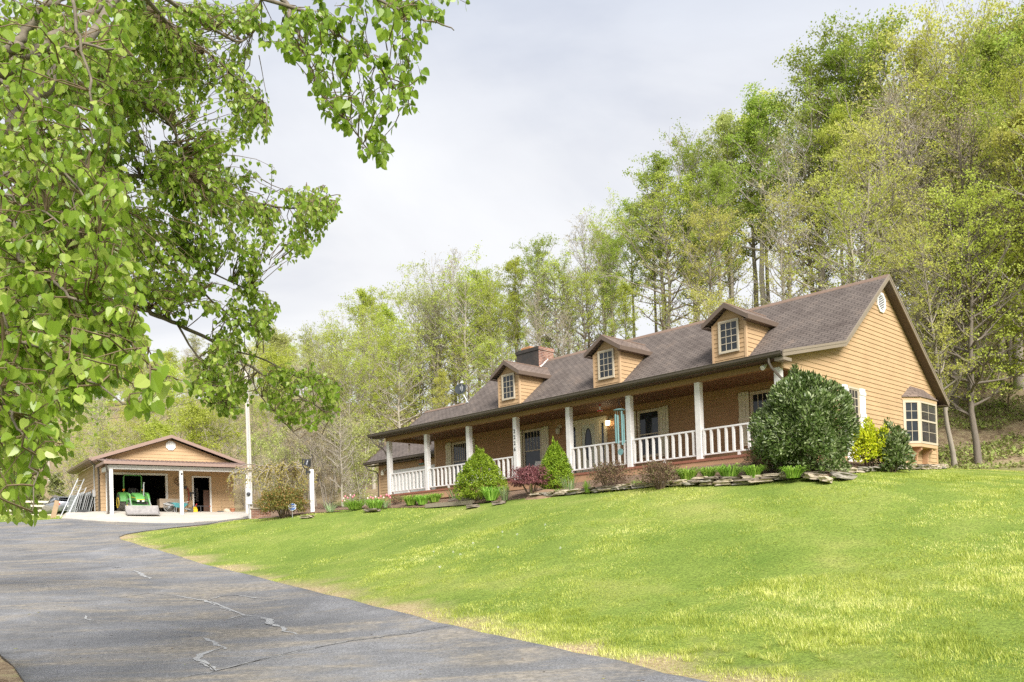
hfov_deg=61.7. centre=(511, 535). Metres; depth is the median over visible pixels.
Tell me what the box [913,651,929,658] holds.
grass tuft
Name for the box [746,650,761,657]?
grass tuft
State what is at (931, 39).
tree
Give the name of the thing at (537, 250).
tree
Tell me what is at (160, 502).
garden cart
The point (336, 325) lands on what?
tree
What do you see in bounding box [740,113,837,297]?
tree
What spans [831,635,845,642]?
grass tuft
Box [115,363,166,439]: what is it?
tree
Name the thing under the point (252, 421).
tree
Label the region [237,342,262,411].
tree
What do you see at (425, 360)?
tree
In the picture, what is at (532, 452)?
window
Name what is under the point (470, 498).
landscape timber
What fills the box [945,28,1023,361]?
tree
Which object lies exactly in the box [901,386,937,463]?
bay window
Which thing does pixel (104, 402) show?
tree
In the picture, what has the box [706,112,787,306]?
tree
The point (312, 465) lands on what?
tree
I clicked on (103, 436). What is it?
tree
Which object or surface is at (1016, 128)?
tree
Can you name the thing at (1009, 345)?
tree
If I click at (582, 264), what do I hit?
tree
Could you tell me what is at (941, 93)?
tree
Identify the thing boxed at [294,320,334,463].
tree
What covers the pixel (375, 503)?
daylily
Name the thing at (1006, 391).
shrub
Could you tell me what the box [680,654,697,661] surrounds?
grass tuft
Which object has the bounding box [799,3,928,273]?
tree
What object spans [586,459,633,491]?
azalea
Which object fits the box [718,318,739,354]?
dormer window
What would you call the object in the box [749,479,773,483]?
edging stone
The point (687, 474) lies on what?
daylily
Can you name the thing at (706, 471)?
daylily
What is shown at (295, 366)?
tree
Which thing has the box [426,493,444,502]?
daylily
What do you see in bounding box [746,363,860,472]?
laurel
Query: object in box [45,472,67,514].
cedar tree
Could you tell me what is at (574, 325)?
tree
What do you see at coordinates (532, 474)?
japanese maple
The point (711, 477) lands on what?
edging stone
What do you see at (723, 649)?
grass tuft
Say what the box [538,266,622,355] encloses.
tree
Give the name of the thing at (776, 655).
grass tuft
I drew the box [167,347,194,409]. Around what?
tree
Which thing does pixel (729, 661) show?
grass tuft
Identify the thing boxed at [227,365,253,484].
tree
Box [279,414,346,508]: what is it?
shrub
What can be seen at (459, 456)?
window
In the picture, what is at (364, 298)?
tree
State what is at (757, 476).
edging stone
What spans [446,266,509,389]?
tree
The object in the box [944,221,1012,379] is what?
tree
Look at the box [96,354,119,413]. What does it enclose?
tree
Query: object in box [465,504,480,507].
edging stone
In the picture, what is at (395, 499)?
rose bush
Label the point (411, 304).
tree
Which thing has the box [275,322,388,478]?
tree
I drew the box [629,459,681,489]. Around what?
azalea
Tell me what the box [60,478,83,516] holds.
ladder
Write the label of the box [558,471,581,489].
iris
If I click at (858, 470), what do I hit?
edging stone
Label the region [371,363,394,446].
tree
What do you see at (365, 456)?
shrub
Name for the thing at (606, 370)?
dormer window
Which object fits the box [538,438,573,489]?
dwarf spruce
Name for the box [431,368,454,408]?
tree
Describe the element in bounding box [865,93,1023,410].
tree
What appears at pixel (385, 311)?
tree
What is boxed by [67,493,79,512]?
metal sheet
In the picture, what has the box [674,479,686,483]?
edging stone
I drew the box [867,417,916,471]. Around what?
laurel
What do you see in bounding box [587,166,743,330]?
tree
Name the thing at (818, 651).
grass tuft
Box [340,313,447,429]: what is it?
tree
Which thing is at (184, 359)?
tree
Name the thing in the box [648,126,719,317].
tree
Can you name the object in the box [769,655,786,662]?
grass tuft
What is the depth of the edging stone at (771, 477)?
21.70 m
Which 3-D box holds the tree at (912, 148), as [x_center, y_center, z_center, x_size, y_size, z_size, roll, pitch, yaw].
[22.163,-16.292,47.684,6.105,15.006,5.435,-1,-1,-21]
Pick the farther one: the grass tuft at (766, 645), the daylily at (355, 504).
the daylily at (355, 504)
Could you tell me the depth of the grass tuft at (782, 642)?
11.76 m
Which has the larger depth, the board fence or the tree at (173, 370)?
the tree at (173, 370)
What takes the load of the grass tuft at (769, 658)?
on the ground at (810, 539)
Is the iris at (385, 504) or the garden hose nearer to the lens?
the iris at (385, 504)
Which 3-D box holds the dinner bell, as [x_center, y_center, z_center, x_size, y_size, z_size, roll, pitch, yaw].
[-8.695,-2.140,36.571,0.494,2.697,0.361,-1,-1,-26]
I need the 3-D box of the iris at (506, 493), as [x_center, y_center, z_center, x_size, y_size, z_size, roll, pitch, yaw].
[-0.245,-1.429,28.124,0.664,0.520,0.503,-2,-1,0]
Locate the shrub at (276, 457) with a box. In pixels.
[261,445,298,488]
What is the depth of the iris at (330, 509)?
34.64 m
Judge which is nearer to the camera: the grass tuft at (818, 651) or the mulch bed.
the grass tuft at (818, 651)
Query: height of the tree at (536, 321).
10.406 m
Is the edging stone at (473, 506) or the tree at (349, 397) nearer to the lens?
the edging stone at (473, 506)
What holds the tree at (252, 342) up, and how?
on the ground at (810, 539)
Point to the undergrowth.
(991, 448)
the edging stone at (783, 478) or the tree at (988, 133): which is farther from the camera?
the tree at (988, 133)
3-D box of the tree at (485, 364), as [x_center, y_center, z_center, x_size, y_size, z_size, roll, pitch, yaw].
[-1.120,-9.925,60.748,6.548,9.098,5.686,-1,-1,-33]
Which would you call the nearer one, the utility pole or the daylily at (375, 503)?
the daylily at (375, 503)
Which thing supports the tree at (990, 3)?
on the ground at (810, 539)
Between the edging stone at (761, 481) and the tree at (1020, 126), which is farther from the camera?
the tree at (1020, 126)
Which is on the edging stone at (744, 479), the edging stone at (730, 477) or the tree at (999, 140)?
the edging stone at (730, 477)
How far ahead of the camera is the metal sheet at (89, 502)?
49.36 m
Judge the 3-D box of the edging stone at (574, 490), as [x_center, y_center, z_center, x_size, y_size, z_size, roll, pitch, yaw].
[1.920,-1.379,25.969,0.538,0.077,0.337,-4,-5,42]
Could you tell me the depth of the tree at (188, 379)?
121.94 m
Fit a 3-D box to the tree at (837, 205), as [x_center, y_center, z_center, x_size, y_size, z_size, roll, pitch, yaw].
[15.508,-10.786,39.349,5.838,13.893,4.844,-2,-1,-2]
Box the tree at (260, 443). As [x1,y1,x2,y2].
[236,431,288,507]
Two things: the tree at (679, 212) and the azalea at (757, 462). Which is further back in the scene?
the tree at (679, 212)
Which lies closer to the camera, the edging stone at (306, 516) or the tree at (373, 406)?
the edging stone at (306, 516)
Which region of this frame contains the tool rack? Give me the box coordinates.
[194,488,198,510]
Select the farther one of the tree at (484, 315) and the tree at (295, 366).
the tree at (295, 366)
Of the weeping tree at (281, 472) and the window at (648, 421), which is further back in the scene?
the weeping tree at (281, 472)
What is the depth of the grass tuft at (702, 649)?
11.76 m
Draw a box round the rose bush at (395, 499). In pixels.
[386,494,405,504]
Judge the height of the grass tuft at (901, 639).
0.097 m
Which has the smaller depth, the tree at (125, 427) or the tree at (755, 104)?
the tree at (755, 104)
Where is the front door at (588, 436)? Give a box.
[579,420,596,472]
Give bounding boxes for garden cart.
[157,499,188,511]
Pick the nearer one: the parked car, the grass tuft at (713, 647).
the grass tuft at (713, 647)
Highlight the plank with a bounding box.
[50,500,59,517]
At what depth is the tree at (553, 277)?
69.67 m
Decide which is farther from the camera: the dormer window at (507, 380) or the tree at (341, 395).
the tree at (341, 395)
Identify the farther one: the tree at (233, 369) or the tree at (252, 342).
the tree at (252, 342)
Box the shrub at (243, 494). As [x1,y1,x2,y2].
[226,445,264,508]
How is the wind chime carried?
hanging from the house
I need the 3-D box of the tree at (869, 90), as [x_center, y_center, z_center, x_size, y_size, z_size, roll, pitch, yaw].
[23.352,-22.278,55.863,6.199,20.624,7.471,-1,-1,-20]
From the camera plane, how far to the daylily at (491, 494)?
28.80 m
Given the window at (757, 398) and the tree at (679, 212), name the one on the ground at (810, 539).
the tree at (679, 212)
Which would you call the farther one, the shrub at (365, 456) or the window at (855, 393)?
the shrub at (365, 456)
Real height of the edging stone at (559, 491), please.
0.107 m
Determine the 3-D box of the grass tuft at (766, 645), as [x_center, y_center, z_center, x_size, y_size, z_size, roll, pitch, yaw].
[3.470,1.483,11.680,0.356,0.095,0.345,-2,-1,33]
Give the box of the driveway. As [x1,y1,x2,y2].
[0,517,707,681]
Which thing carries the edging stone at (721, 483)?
on the ground at (810, 539)
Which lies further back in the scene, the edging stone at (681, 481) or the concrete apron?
the concrete apron
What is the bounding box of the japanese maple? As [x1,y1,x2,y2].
[504,463,556,495]
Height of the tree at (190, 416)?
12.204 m
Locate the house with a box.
[363,274,949,502]
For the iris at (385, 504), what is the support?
on the ground at (810, 539)
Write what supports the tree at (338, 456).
on the ground at (810, 539)
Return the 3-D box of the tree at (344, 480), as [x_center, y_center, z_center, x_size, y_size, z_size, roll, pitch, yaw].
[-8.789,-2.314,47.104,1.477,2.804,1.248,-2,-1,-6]
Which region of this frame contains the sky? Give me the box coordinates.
[0,0,1023,412]
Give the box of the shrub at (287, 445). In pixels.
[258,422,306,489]
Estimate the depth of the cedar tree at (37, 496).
73.88 m
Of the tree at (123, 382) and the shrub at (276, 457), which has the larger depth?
the tree at (123, 382)
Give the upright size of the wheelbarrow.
0.603 m
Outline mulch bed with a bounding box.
[259,461,878,518]
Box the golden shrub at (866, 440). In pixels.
[845,417,891,466]
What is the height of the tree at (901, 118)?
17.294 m
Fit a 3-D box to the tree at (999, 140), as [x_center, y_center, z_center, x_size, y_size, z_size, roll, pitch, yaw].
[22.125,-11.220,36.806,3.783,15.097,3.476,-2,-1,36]
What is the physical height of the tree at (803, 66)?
21.822 m
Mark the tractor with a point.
(135, 503)
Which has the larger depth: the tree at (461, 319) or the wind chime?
the tree at (461, 319)
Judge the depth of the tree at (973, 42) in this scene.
56.38 m
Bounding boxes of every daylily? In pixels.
[341,499,365,509]
[361,498,387,508]
[401,495,417,505]
[413,494,429,504]
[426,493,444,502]
[479,486,502,500]
[672,466,701,481]
[697,466,717,479]
[710,463,743,477]
[739,464,765,476]
[775,465,807,478]
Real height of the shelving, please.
2.200 m
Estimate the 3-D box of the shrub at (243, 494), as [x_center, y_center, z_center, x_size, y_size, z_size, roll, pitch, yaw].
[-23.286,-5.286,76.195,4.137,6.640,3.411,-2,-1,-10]
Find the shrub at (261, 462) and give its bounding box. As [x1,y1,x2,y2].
[254,445,280,498]
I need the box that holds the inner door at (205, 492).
[203,490,209,511]
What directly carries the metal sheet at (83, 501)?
on the ground at (810, 539)
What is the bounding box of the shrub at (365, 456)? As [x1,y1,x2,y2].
[322,414,386,505]
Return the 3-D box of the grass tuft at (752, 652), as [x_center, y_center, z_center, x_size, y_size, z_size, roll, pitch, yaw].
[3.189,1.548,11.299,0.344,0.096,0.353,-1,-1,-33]
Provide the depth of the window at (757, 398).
27.27 m
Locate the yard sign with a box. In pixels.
[288,503,295,517]
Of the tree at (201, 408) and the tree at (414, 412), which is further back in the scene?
the tree at (201, 408)
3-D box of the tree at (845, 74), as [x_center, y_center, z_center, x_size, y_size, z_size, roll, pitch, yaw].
[21.075,-22.129,55.383,8.125,21.026,6.334,-2,-1,-4]
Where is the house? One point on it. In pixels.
(694, 394)
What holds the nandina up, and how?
on the ground at (810, 539)
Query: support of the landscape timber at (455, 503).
on the ground at (810, 539)
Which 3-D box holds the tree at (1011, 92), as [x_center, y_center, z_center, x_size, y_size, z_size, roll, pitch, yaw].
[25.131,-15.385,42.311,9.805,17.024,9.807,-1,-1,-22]
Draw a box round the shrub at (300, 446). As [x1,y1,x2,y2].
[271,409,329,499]
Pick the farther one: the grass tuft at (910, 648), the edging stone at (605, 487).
the edging stone at (605, 487)
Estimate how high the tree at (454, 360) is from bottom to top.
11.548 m
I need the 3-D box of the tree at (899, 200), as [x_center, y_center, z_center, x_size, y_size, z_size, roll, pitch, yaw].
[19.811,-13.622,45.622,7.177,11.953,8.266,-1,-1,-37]
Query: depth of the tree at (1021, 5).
49.00 m
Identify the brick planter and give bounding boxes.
[250,508,270,518]
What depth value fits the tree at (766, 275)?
68.18 m
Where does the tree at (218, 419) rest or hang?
on the ground at (810, 539)
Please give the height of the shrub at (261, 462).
5.577 m
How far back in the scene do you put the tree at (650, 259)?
64.59 m
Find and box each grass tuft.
[678,646,692,654]
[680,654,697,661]
[692,644,708,651]
[704,643,718,649]
[719,646,734,651]
[721,656,737,663]
[744,649,759,657]
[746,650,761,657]
[758,652,773,660]
[759,641,776,648]
[768,652,783,658]
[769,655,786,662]
[773,637,792,644]
[795,643,811,649]
[798,629,812,636]
[809,646,824,653]
[812,653,833,660]
[817,623,834,628]
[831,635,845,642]
[833,638,848,645]
[851,637,871,642]
[873,636,887,643]
[895,635,912,642]
[904,646,921,653]
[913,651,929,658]
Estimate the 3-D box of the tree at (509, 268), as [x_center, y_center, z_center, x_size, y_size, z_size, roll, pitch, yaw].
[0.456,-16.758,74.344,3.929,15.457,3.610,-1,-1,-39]
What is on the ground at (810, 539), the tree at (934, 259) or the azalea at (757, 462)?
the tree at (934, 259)
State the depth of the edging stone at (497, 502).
27.56 m
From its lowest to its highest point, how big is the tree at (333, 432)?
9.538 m
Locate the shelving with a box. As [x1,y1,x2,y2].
[113,482,142,510]
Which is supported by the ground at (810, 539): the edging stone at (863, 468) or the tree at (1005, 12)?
the tree at (1005, 12)
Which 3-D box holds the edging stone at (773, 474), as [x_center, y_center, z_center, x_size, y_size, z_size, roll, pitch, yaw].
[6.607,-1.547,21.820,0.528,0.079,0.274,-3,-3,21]
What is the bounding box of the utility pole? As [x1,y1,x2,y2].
[244,371,252,518]
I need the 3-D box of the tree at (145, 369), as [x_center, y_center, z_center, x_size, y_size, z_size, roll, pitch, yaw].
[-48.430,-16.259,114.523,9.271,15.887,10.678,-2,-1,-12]
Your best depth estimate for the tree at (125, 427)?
97.59 m
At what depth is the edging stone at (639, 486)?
23.99 m
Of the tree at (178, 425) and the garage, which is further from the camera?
the tree at (178, 425)
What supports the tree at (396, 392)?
on the ground at (810, 539)
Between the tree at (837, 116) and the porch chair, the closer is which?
the porch chair
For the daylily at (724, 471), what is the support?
on the mulch bed
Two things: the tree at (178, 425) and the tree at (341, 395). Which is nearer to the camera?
the tree at (341, 395)
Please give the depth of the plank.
48.91 m
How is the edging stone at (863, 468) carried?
on the edging stone
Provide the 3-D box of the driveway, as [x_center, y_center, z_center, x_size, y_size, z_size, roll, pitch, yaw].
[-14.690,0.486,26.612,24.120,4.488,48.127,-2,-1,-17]
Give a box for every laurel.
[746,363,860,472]
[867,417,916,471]
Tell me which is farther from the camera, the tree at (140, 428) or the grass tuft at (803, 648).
the tree at (140, 428)
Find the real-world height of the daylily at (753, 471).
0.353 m
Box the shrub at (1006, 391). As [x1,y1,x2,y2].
[986,359,1023,409]
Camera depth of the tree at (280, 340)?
166.46 m
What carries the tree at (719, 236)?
on the ground at (810, 539)
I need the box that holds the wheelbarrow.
[163,503,193,511]
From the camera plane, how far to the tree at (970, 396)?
34.62 m
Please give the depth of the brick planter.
41.37 m
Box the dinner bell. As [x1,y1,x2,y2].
[302,455,314,511]
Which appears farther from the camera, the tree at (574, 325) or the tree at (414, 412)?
the tree at (414, 412)
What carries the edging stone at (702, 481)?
on the edging stone at (704, 484)
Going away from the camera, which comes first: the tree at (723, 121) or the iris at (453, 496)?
the iris at (453, 496)
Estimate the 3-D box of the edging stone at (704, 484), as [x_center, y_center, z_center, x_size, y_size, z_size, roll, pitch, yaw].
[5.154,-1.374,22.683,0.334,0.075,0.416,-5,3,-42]
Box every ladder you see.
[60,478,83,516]
[69,487,86,511]
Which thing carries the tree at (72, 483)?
on the ground at (810, 539)
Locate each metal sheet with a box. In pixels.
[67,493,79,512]
[76,492,81,511]
[79,493,86,509]
[83,492,88,509]
[85,491,90,509]
[87,493,92,510]
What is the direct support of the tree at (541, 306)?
on the ground at (810, 539)
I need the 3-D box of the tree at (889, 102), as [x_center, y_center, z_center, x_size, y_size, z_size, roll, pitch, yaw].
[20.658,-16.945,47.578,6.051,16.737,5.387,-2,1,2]
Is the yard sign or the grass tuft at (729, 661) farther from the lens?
the yard sign
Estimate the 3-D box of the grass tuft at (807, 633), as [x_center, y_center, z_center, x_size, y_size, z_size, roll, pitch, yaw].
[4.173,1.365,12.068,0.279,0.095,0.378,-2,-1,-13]
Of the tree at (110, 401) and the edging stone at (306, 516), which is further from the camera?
the tree at (110, 401)
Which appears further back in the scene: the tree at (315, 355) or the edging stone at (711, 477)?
the tree at (315, 355)
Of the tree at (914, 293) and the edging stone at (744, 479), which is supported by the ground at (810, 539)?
the tree at (914, 293)
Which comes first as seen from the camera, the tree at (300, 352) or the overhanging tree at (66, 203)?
the overhanging tree at (66, 203)
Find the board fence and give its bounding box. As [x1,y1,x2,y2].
[6,501,59,515]
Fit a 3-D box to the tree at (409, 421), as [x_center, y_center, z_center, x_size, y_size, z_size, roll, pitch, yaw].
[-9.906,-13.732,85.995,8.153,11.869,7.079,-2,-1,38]
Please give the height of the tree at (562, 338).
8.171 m
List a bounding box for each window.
[452,441,466,479]
[501,372,514,400]
[523,428,541,467]
[597,348,614,379]
[637,408,659,457]
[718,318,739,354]
[750,389,770,441]
[848,386,860,433]
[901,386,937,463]
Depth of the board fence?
66.41 m
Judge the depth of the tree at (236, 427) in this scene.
88.10 m
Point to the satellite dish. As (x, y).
(460, 388)
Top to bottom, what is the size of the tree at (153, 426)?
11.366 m
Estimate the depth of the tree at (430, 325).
78.61 m
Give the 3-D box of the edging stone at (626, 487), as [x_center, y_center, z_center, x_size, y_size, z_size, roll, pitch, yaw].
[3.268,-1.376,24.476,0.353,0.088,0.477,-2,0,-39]
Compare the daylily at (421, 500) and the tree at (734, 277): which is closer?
the daylily at (421, 500)
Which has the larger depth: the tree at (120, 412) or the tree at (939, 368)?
the tree at (120, 412)
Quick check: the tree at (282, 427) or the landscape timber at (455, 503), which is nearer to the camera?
the landscape timber at (455, 503)
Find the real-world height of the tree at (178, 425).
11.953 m
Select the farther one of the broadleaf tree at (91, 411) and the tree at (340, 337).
the tree at (340, 337)
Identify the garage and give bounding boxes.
[67,435,255,513]
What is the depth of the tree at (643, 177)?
64.06 m
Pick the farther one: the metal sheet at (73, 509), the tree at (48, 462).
the tree at (48, 462)
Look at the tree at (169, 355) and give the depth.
177.14 m
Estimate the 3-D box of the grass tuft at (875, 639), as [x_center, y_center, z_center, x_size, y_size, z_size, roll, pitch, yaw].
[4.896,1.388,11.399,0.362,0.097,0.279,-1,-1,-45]
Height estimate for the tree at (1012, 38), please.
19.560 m
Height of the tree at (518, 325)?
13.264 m
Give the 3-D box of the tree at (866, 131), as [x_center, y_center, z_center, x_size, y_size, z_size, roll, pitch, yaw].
[17.911,-14.417,44.348,8.332,15.395,9.596,-1,-1,-28]
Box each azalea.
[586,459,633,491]
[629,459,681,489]
[741,446,774,473]
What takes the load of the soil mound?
on the mulch bed
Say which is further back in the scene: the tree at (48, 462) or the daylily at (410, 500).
the tree at (48, 462)
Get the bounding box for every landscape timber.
[425,500,474,507]
[457,496,483,499]
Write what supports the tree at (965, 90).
on the ground at (810, 539)
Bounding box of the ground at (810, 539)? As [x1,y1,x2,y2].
[0,313,1023,681]
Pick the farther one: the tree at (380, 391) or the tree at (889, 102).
the tree at (380, 391)
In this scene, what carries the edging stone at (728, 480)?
on the edging stone at (721, 483)
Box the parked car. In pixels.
[41,495,71,514]
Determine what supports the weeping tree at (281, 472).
on the ground at (810, 539)
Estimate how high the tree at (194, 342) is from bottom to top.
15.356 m
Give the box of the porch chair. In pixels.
[530,461,542,467]
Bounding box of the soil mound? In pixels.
[524,489,560,499]
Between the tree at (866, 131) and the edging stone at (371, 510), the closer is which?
the edging stone at (371, 510)
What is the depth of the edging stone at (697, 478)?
22.73 m
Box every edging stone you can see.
[300,515,314,517]
[363,508,379,511]
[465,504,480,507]
[490,501,505,504]
[554,490,567,493]
[567,488,580,491]
[580,487,596,490]
[600,485,614,488]
[611,486,622,490]
[619,486,632,489]
[621,483,632,486]
[631,485,646,488]
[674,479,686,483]
[682,482,697,485]
[691,476,707,479]
[698,479,714,482]
[698,482,713,485]
[701,476,720,479]
[712,481,731,485]
[714,478,735,482]
[720,476,740,478]
[730,481,753,484]
[735,478,757,481]
[740,474,763,478]
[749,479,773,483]
[759,476,776,478]
[762,473,780,476]
[774,477,788,479]
[803,473,827,478]
[818,475,833,482]
[827,471,858,479]
[853,467,868,469]
[853,469,864,472]
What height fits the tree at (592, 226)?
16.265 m
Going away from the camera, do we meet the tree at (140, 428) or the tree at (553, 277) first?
the tree at (553, 277)
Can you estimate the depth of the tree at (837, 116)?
51.85 m
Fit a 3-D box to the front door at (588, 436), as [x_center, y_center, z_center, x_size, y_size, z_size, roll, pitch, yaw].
[2.875,-3.248,32.374,0.096,2.180,0.880,-1,-1,-44]
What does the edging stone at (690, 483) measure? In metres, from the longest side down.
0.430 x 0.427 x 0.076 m
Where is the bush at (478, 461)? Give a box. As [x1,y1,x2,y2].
[452,445,508,500]
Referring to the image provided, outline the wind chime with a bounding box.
[613,397,624,454]
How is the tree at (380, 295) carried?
on the ground at (810, 539)
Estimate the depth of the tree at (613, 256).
62.59 m
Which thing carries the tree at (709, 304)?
on the ground at (810, 539)
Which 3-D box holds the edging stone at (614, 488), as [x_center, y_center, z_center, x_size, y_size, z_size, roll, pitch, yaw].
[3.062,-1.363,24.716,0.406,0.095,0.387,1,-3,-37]
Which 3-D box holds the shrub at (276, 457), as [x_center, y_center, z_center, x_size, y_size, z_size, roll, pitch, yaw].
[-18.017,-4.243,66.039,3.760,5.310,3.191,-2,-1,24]
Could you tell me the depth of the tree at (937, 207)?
41.98 m
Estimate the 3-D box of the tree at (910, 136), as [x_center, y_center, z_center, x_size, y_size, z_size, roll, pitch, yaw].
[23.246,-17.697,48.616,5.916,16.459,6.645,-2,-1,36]
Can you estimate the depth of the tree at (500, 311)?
72.28 m
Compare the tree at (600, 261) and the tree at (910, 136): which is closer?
the tree at (910, 136)
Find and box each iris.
[320,502,336,511]
[382,499,389,507]
[441,484,458,498]
[498,485,509,500]
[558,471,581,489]
[583,480,591,492]
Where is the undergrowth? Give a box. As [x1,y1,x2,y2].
[926,311,1023,468]
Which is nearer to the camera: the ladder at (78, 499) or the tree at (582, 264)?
the ladder at (78, 499)
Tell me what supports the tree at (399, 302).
on the ground at (810, 539)
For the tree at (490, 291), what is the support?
on the ground at (810, 539)
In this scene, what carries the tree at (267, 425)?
on the ground at (810, 539)
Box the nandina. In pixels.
[252,485,312,517]
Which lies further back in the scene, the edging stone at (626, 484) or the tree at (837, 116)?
the tree at (837, 116)
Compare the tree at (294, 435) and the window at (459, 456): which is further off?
the tree at (294, 435)
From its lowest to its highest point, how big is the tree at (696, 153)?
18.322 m
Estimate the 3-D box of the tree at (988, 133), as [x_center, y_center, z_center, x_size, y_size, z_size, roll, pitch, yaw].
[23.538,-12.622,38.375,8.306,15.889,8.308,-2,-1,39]
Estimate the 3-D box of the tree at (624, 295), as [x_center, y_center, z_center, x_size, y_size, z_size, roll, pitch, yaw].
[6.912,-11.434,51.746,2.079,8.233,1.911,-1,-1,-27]
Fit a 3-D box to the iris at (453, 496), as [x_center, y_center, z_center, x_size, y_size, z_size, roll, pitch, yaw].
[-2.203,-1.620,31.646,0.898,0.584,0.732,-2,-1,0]
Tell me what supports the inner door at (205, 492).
in the garage
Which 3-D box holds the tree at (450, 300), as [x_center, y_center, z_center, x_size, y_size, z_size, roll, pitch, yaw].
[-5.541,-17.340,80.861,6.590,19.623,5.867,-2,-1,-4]
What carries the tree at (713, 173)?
on the ground at (810, 539)
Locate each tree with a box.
[0,0,469,526]
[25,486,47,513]
[26,382,117,447]
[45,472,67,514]
[47,416,60,481]
[48,440,93,496]
[51,418,101,493]
[67,385,132,452]
[74,421,139,478]
[82,389,115,427]
[84,395,120,456]
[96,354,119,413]
[100,401,148,449]
[110,420,151,451]
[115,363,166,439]
[116,351,146,402]
[119,359,181,440]
[121,413,184,446]
[150,346,184,389]
[151,395,252,458]
[153,356,185,433]
[158,405,203,445]
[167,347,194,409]
[167,370,205,430]
[171,382,234,445]
[176,354,193,381]
[184,333,207,399]
[199,408,244,458]
[211,411,254,483]
[222,343,244,436]
[226,460,317,511]
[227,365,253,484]
[234,387,270,493]
[236,343,319,438]
[236,431,288,507]
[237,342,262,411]
[243,322,304,390]
[244,375,286,464]
[250,326,264,396]
[259,380,302,463]
[266,336,302,377]
[272,394,317,477]
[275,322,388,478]
[285,400,332,505]
[288,344,317,411]
[289,322,350,478]
[293,362,303,402]
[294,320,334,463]
[296,355,377,496]
[304,391,360,479]
[312,310,356,453]
[318,402,366,506]
[321,332,381,499]
[330,301,407,488]
[338,285,387,455]
[339,471,363,499]
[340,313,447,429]
[352,285,395,449]
[354,354,394,448]
[357,361,406,449]
[366,302,409,426]
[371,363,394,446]
[376,342,434,426]
[379,369,417,429]
[382,262,449,415]
[391,325,425,423]
[395,259,477,409]
[402,371,424,419]
[406,301,445,408]
[410,294,472,408]
[417,289,453,374]
[421,325,488,407]
[424,240,516,401]
[424,249,474,402]
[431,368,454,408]
[443,279,481,400]
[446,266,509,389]
[448,295,540,396]
[455,330,516,402]
[467,270,511,381]
[472,284,505,377]
[493,255,535,350]
[501,291,530,361]
[510,232,568,347]
[516,247,596,357]
[517,286,554,346]
[522,262,560,346]
[537,305,586,356]
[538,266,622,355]
[551,259,581,354]
[559,182,641,337]
[560,214,617,348]
[583,230,630,337]
[584,228,623,334]
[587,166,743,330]
[606,278,641,339]
[612,196,653,337]
[622,150,690,330]
[626,187,677,331]
[634,196,765,326]
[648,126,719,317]
[650,117,723,319]
[668,162,722,320]
[671,281,750,327]
[685,154,753,305]
[695,124,756,297]
[699,108,754,302]
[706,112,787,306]
[717,78,815,305]
[737,87,795,302]
[739,90,857,292]
[739,150,828,304]
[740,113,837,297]
[753,70,863,288]
[763,6,863,289]
[771,25,902,282]
[774,145,922,290]
[775,91,954,319]
[798,0,1010,341]
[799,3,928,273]
[806,99,870,284]
[811,155,958,327]
[813,37,931,279]
[833,68,941,289]
[846,68,954,298]
[850,77,897,261]
[856,211,963,358]
[861,186,990,468]
[862,76,972,328]
[862,98,962,348]
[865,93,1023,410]
[873,54,983,309]
[877,0,1023,195]
[882,35,954,307]
[883,35,1023,388]
[885,207,990,384]
[889,164,1023,463]
[904,47,1008,337]
[908,191,984,354]
[912,162,1010,395]
[919,55,1022,352]
[919,130,988,340]
[928,0,1023,319]
[930,87,1023,335]
[934,6,1023,195]
[934,16,1021,147]
[944,103,1023,365]
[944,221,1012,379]
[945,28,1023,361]
[969,230,1023,373]
[973,0,1023,82]
[974,97,1023,284]
[980,0,1023,95]
[981,119,1023,213]
[1013,102,1023,127]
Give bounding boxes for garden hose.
[184,486,189,505]
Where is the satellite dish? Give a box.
[455,382,468,402]
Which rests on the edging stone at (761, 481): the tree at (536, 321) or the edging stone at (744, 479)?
the edging stone at (744, 479)
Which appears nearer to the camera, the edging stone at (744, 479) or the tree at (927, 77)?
the edging stone at (744, 479)
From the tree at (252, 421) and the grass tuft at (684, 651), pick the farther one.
the tree at (252, 421)
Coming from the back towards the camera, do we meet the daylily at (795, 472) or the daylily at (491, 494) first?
the daylily at (491, 494)
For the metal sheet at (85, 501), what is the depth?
49.10 m
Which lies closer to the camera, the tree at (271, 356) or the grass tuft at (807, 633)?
the grass tuft at (807, 633)
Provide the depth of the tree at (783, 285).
46.38 m
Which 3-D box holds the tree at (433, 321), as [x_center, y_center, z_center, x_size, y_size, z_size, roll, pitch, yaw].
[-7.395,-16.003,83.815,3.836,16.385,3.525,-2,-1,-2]
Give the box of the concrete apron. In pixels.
[61,511,247,522]
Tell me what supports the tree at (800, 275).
on the ground at (810, 539)
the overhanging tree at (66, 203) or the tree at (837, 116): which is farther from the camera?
the tree at (837, 116)
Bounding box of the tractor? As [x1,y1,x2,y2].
[116,474,159,514]
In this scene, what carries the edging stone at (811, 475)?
on the ground at (810, 539)

